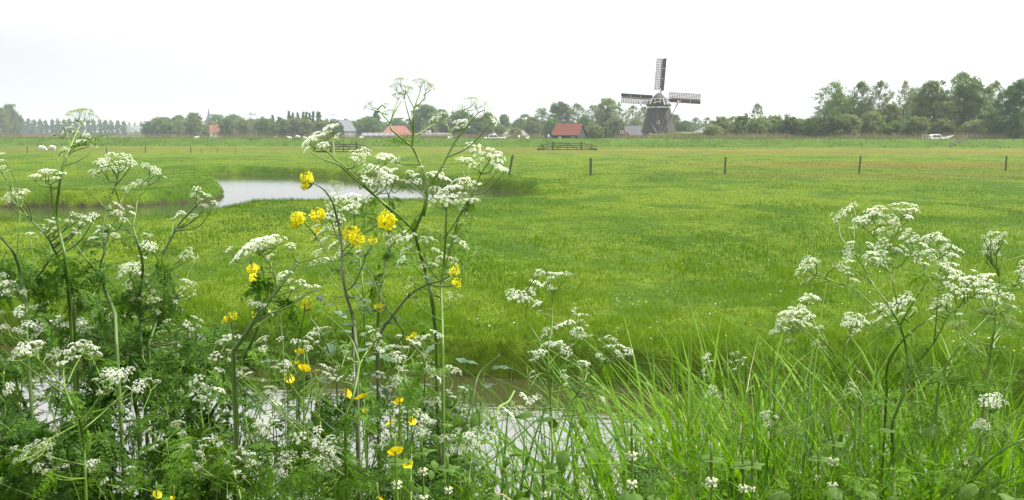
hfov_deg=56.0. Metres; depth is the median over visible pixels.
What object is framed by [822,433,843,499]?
white dead nettle
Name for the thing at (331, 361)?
cow parsley
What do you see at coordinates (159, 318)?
cow parsley
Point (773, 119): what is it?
bush
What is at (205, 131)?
broadleaf tree
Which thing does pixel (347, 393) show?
buttercup
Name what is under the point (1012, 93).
chestnut tree
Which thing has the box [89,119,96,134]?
poplar tree
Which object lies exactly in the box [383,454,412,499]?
white dead nettle
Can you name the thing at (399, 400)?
buttercup
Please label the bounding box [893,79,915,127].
birch tree
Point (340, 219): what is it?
cow parsley
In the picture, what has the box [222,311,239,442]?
wild rape
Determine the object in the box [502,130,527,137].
pale roofed house
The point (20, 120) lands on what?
broadleaf tree
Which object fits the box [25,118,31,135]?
poplar tree
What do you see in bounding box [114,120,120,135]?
poplar tree
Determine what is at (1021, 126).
bush
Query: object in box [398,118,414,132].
alder tree
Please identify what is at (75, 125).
poplar tree
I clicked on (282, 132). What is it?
bush
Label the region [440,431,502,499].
cow parsley
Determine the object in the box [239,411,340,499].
cow parsley
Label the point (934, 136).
cabin boat
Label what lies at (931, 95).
broadleaf tree
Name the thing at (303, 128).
bush
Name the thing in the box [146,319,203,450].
cow parsley
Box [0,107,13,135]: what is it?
broadleaf tree
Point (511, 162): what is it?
fence post
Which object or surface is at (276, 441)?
cow parsley
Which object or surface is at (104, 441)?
parsley foliage
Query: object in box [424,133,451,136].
shed
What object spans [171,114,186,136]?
broadleaf tree
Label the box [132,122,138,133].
poplar tree
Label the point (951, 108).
broadleaf tree
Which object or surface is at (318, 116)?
lombardy poplar
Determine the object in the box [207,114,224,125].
broadleaf tree
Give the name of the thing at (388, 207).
cow parsley
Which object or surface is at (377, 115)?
lombardy poplar
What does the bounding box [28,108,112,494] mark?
cow parsley
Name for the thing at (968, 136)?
dike fence
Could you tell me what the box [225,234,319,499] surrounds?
cow parsley
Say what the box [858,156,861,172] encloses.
fence post
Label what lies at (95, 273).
cow parsley
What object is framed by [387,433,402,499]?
buttercup
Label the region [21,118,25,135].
poplar tree
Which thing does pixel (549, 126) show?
broadleaf tree
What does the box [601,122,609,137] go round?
broadleaf tree
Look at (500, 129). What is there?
bush
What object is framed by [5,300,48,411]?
cow parsley
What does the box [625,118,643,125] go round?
broadleaf tree
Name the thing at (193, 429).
cow parsley
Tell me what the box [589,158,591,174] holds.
fence post
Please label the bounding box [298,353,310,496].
buttercup
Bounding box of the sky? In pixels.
[0,0,1023,132]
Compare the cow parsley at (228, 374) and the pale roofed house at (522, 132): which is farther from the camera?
the pale roofed house at (522, 132)
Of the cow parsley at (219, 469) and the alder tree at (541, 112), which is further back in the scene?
the alder tree at (541, 112)
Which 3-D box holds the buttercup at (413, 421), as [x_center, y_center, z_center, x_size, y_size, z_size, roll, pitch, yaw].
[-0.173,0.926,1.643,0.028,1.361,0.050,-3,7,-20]
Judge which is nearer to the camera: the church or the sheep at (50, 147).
the sheep at (50, 147)
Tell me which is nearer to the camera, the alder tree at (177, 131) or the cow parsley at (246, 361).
the cow parsley at (246, 361)
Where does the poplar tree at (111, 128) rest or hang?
on the meadow
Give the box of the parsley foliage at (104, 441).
[0,225,1023,499]
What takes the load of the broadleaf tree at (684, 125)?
on the meadow
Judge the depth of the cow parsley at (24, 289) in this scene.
1.65 m
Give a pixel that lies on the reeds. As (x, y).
(784, 136)
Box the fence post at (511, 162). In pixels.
[508,155,513,174]
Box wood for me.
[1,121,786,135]
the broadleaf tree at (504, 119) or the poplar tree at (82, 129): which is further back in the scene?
the poplar tree at (82, 129)
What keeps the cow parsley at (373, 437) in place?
on the meadow
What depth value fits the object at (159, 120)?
497.71 m
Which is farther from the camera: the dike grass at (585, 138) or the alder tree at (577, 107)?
the alder tree at (577, 107)
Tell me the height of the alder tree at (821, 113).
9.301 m
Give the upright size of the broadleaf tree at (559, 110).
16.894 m
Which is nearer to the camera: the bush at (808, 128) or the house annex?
the bush at (808, 128)
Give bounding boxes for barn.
[551,124,586,138]
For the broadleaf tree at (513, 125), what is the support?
on the meadow
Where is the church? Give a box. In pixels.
[205,106,210,122]
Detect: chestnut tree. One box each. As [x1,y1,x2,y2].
[331,122,343,136]
[985,78,1023,138]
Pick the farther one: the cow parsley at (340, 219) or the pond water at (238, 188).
the pond water at (238, 188)
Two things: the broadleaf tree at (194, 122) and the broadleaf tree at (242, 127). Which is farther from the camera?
the broadleaf tree at (194, 122)
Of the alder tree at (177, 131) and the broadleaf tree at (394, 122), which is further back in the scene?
the alder tree at (177, 131)
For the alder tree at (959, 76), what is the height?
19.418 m
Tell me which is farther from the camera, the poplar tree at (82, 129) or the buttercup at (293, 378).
the poplar tree at (82, 129)
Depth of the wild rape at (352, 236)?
1.69 m
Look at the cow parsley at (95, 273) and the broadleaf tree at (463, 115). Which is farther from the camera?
the broadleaf tree at (463, 115)
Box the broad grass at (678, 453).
[0,275,1023,499]
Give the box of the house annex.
[617,124,629,137]
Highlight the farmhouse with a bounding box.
[625,126,642,137]
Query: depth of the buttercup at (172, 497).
1.40 m
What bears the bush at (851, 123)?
on the meadow
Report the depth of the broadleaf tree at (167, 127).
489.17 m
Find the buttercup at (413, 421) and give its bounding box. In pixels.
[408,409,416,499]
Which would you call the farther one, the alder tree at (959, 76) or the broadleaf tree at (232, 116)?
the broadleaf tree at (232, 116)
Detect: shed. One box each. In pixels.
[361,133,397,137]
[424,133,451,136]
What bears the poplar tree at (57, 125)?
on the meadow
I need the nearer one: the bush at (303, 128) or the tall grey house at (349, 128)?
the bush at (303, 128)
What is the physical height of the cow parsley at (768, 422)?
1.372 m
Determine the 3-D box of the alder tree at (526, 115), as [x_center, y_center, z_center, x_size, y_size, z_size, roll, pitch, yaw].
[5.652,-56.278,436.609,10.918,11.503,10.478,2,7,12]
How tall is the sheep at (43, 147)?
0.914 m
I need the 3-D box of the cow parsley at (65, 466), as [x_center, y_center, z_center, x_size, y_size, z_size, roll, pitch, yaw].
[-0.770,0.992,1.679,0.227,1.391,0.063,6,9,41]
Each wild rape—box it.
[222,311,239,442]
[246,263,288,499]
[252,289,333,497]
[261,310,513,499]
[289,171,397,499]
[357,263,460,493]
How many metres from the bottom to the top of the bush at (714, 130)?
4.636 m
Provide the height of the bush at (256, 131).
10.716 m
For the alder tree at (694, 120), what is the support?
on the meadow
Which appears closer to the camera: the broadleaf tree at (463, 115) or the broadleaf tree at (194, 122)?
the broadleaf tree at (463, 115)
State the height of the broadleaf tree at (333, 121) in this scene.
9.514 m
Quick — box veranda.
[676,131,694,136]
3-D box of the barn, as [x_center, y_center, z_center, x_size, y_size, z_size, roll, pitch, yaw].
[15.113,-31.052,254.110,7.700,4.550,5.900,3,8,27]
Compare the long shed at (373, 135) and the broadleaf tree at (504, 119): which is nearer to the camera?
the long shed at (373, 135)
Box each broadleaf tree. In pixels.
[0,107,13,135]
[3,104,19,135]
[14,113,24,135]
[139,121,155,136]
[157,122,178,135]
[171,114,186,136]
[182,112,204,136]
[192,124,209,136]
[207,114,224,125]
[228,114,243,121]
[311,121,326,135]
[324,119,338,126]
[352,121,360,136]
[353,116,380,134]
[380,121,388,132]
[387,117,405,125]
[408,104,445,134]
[435,108,451,132]
[447,109,472,135]
[483,112,497,132]
[498,114,512,128]
[509,119,523,129]
[522,117,542,137]
[540,118,560,137]
[548,100,574,123]
[577,116,592,136]
[591,98,620,137]
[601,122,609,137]
[606,117,624,137]
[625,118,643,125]
[672,114,681,130]
[678,120,693,130]
[822,93,847,113]
[881,103,903,134]
[908,79,949,125]
[931,101,961,136]
[951,76,995,135]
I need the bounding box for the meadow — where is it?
[0,136,1023,410]
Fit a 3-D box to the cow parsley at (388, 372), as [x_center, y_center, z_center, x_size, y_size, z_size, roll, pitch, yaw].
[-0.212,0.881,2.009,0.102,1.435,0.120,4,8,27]
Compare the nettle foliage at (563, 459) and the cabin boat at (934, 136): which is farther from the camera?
the cabin boat at (934, 136)
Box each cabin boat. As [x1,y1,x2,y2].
[484,130,510,137]
[923,134,953,138]
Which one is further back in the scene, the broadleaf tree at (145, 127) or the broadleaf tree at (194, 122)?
the broadleaf tree at (145, 127)
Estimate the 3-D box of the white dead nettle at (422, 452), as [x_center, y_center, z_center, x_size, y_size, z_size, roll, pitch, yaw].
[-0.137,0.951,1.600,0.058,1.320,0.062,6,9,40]
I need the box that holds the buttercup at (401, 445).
[400,404,403,495]
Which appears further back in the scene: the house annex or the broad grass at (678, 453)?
the house annex
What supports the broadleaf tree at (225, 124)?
on the meadow
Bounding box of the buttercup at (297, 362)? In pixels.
[295,349,298,499]
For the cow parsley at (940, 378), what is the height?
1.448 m
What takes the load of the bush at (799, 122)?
on the meadow
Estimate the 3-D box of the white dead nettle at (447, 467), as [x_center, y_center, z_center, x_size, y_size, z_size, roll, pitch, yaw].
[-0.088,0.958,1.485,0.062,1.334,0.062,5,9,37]
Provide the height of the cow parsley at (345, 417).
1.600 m
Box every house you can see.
[210,125,220,137]
[336,119,355,137]
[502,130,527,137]
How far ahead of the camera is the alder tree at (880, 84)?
248.12 m
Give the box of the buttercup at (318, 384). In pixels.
[316,358,320,494]
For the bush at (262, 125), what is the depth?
424.20 m
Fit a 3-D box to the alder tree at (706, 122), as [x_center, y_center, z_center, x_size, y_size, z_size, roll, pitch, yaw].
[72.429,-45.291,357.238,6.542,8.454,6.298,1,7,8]
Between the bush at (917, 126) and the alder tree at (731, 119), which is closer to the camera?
the bush at (917, 126)
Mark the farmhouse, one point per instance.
(634, 130)
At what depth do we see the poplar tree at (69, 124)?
891.42 m
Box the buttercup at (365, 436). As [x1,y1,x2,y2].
[362,399,368,499]
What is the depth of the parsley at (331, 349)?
1.99 m
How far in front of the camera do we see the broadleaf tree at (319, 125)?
435.16 m
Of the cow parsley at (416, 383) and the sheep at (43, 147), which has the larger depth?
the sheep at (43, 147)
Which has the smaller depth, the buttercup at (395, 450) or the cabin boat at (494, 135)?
the buttercup at (395, 450)
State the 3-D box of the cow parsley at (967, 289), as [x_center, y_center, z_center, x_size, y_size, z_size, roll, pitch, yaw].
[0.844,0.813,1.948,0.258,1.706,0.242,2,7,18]
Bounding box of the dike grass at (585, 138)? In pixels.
[2,137,1023,147]
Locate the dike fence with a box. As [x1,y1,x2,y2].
[948,134,999,147]
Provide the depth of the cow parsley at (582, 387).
1.86 m
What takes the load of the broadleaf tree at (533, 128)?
on the meadow
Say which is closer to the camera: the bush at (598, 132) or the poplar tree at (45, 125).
the bush at (598, 132)
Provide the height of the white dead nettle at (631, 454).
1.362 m
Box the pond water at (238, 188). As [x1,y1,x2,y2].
[0,174,524,218]
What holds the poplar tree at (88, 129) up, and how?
on the meadow
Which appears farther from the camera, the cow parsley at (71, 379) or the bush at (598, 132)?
the bush at (598, 132)
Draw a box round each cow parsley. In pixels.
[0,153,66,499]
[0,169,98,483]
[0,314,283,498]
[0,382,75,484]
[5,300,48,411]
[5,430,74,499]
[6,339,134,499]
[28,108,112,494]
[34,318,87,492]
[65,152,136,496]
[80,292,136,481]
[86,459,134,499]
[105,366,160,499]
[113,163,174,498]
[127,186,217,489]
[145,420,204,499]
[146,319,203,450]
[168,367,224,488]
[183,422,265,499]
[209,334,291,498]
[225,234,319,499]
[236,314,384,499]
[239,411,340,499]
[254,366,292,499]
[257,326,340,492]
[292,426,356,499]
[302,77,506,497]
[308,180,372,465]
[311,330,449,499]
[349,371,402,499]
[355,165,412,491]
[375,334,434,442]
[385,142,507,496]
[419,365,468,499]
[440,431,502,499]
[490,269,632,499]
[701,352,746,495]
[760,381,857,489]
[769,293,873,499]
[795,202,929,499]
[849,357,1023,499]
[879,228,1017,499]
[944,231,1023,497]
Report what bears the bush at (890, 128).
on the meadow
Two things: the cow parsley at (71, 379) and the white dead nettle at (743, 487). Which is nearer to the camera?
the white dead nettle at (743, 487)
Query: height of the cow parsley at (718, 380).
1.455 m
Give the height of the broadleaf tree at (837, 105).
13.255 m
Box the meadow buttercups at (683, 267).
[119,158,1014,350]
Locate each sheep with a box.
[38,145,46,150]
[48,145,55,150]
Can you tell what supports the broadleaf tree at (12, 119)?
on the meadow
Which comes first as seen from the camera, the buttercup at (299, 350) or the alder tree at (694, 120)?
the buttercup at (299, 350)
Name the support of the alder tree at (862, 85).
on the meadow
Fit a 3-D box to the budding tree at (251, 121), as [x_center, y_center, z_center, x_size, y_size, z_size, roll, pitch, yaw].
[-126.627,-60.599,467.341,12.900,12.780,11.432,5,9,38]
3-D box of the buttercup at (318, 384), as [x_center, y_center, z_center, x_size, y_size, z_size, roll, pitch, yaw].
[-0.366,0.886,1.892,0.008,1.383,0.047,-1,7,-11]
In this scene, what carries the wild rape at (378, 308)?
on the meadow
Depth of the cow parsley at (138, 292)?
1.85 m
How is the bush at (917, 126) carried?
on the meadow
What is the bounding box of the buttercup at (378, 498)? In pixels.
[376,482,382,499]
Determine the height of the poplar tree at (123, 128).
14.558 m
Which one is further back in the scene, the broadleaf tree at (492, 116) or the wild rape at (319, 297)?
the broadleaf tree at (492, 116)
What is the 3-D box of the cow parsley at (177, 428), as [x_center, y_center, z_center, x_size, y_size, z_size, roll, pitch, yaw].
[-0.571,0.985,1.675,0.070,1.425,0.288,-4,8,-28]
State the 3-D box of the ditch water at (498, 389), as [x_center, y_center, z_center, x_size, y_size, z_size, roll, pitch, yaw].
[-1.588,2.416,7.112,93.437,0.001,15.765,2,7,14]
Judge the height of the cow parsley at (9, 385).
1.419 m
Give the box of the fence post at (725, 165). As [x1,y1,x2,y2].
[724,157,726,173]
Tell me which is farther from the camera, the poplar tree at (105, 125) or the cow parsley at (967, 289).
the poplar tree at (105, 125)
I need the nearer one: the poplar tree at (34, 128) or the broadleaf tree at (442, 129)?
the broadleaf tree at (442, 129)
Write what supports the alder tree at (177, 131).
on the meadow
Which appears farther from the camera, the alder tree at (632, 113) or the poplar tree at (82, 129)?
the poplar tree at (82, 129)
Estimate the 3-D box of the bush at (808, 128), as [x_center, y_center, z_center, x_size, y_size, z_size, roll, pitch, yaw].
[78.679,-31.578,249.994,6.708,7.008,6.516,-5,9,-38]
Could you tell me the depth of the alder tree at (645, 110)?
415.41 m
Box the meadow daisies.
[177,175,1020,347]
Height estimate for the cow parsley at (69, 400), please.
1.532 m
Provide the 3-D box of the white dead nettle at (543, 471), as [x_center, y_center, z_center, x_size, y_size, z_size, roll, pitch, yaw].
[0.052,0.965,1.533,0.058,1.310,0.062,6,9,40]
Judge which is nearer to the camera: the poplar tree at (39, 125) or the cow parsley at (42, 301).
the cow parsley at (42, 301)
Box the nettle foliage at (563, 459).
[0,405,1023,499]
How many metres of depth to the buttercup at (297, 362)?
1.69 m
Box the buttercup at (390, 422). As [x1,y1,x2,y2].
[385,408,394,499]
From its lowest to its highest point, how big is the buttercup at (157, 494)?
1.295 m
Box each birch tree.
[585,105,594,124]
[612,107,629,125]
[748,102,765,130]
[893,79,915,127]
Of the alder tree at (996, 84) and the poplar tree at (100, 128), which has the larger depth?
the poplar tree at (100, 128)
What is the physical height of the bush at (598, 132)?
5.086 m
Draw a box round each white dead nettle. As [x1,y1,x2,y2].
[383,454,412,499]
[410,439,436,499]
[433,454,460,499]
[528,459,558,499]
[619,421,645,499]
[699,444,724,499]
[728,451,750,499]
[739,450,765,499]
[806,447,828,499]
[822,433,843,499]
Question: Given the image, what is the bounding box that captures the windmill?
[620,58,700,137]
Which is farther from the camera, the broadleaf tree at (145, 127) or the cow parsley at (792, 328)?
the broadleaf tree at (145, 127)
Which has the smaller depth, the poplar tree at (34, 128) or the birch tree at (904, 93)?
the birch tree at (904, 93)
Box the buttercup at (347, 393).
[344,380,351,499]
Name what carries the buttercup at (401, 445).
on the meadow
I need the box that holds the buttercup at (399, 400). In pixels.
[393,387,402,499]
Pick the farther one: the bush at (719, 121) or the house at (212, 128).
the house at (212, 128)
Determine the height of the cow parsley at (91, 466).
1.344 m
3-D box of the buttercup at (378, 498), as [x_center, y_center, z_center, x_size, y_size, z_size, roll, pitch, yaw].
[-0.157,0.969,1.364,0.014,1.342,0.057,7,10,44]
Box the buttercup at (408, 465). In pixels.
[402,451,412,499]
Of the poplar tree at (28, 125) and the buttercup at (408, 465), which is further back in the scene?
the poplar tree at (28, 125)
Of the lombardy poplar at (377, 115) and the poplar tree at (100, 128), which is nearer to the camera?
the lombardy poplar at (377, 115)
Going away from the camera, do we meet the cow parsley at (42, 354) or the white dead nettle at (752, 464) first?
the white dead nettle at (752, 464)
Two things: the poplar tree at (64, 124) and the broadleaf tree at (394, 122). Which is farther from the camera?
the poplar tree at (64, 124)
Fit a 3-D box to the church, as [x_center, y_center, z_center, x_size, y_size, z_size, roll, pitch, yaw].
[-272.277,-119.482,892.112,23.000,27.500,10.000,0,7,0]
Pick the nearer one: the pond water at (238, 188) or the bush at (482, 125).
the pond water at (238, 188)
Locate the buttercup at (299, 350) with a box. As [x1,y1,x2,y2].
[293,340,303,487]
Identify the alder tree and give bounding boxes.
[170,118,184,137]
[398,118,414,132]
[407,116,421,133]
[513,113,530,133]
[533,106,551,134]
[566,103,587,123]
[624,105,643,125]
[634,106,646,119]
[687,117,702,130]
[698,117,712,129]
[724,116,736,135]
[811,79,857,130]
[812,109,824,117]
[842,103,858,129]
[847,80,875,129]
[863,80,896,128]
[904,87,922,134]
[943,70,982,126]
[981,80,1005,122]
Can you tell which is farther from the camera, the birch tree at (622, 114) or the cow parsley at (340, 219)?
the birch tree at (622, 114)
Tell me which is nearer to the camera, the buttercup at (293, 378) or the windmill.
the buttercup at (293, 378)
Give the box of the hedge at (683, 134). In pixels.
[652,132,703,137]
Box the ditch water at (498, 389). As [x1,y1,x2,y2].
[0,344,1023,499]
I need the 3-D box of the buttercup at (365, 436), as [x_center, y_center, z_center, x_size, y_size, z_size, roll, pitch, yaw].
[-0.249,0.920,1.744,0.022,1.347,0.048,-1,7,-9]
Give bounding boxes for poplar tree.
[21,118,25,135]
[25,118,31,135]
[31,119,37,134]
[37,119,43,135]
[42,120,49,135]
[49,119,55,134]
[54,118,61,133]
[61,119,66,134]
[65,118,72,134]
[72,119,78,134]
[78,120,84,134]
[85,120,90,135]
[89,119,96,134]
[96,119,102,135]
[102,119,108,134]
[107,120,114,135]
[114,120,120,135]
[120,121,127,135]
[126,122,132,134]
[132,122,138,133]
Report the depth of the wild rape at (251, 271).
1.52 m
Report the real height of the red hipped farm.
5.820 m
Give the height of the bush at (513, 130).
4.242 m
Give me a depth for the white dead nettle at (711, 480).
1.34 m
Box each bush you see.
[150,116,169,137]
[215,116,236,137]
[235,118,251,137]
[250,118,259,135]
[252,116,280,137]
[275,118,296,137]
[281,117,314,137]
[420,125,438,132]
[463,115,494,136]
[490,125,508,135]
[507,128,522,138]
[585,124,605,138]
[700,124,724,137]
[709,115,732,137]
[729,113,752,136]
[742,116,772,136]
[763,114,782,137]
[774,113,801,137]
[786,118,813,137]
[800,116,821,138]
[811,109,845,138]
[832,113,863,137]
[858,110,887,137]
[882,120,910,137]
[901,115,935,137]
[931,118,956,136]
[956,119,993,137]
[1012,117,1023,138]
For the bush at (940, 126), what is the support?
on the meadow
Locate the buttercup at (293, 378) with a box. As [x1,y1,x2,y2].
[285,365,294,498]
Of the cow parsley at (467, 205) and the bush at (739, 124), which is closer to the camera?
the cow parsley at (467, 205)
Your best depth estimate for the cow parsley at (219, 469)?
1.50 m
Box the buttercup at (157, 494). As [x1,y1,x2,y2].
[153,481,161,499]
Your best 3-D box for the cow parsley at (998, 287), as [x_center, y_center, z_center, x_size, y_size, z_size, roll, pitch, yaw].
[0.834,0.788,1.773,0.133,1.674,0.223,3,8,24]
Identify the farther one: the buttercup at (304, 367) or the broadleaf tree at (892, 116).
the broadleaf tree at (892, 116)
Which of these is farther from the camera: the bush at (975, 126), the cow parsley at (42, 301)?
the bush at (975, 126)
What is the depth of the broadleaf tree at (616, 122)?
375.39 m
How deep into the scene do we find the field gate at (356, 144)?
146.09 m
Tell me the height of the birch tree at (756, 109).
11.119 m
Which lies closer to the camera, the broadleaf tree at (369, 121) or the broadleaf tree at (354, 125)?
the broadleaf tree at (369, 121)
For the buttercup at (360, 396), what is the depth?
1.54 m
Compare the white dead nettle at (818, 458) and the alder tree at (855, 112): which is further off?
the alder tree at (855, 112)
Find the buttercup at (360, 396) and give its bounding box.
[354,382,369,499]
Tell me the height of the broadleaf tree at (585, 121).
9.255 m
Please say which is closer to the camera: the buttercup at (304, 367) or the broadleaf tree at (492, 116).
the buttercup at (304, 367)
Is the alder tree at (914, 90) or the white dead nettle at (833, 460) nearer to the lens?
the white dead nettle at (833, 460)
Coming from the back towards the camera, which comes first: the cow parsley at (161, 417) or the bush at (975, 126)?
the bush at (975, 126)
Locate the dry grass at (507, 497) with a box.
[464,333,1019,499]
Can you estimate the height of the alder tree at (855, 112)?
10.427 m
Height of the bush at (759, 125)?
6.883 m
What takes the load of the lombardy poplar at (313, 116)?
on the meadow
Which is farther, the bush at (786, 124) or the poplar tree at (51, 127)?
the poplar tree at (51, 127)
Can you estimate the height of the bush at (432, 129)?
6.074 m
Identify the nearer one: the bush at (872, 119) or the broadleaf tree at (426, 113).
the bush at (872, 119)
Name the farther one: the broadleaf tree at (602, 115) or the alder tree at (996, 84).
the broadleaf tree at (602, 115)
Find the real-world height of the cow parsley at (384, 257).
1.779 m
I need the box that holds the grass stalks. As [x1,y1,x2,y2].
[0,350,1023,499]
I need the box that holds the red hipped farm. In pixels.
[383,124,410,137]
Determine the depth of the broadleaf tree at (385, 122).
500.71 m
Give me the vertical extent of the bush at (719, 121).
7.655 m
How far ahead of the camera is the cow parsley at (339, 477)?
1.57 m
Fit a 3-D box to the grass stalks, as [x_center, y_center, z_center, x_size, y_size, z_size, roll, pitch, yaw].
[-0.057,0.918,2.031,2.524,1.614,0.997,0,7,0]
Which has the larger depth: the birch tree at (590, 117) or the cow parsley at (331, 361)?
the birch tree at (590, 117)
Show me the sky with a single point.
(131, 61)
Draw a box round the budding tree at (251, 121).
[241,112,259,131]
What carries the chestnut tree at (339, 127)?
on the meadow
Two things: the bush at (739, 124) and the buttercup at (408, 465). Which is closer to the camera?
the buttercup at (408, 465)
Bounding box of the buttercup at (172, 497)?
[170,486,174,499]
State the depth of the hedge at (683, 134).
259.69 m
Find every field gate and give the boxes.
[316,142,370,152]
[537,141,596,149]
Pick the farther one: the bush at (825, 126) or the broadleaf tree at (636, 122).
the broadleaf tree at (636, 122)
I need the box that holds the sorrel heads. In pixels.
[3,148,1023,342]
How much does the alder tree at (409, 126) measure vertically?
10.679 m
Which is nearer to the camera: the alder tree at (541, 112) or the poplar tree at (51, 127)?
the alder tree at (541, 112)
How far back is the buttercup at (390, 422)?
1.47 m
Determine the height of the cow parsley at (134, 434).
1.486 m
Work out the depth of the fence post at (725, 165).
67.87 m
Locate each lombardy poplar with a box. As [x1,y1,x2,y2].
[310,111,314,137]
[315,111,322,121]
[372,111,381,132]
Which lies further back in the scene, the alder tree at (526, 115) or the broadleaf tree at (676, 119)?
the alder tree at (526, 115)
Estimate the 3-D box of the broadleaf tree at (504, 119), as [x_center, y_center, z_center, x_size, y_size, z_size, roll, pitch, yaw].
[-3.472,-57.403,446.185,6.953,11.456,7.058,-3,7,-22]
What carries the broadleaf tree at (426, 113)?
on the meadow
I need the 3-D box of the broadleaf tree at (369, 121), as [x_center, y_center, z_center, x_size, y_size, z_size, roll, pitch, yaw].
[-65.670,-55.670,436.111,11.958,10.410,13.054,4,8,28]
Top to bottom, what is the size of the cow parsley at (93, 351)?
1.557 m
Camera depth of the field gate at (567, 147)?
166.95 m
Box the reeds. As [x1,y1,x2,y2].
[0,130,1018,138]
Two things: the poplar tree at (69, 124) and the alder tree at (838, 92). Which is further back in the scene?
the poplar tree at (69, 124)
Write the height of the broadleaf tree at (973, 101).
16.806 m
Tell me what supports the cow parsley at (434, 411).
on the meadow
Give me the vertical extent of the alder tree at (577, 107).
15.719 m

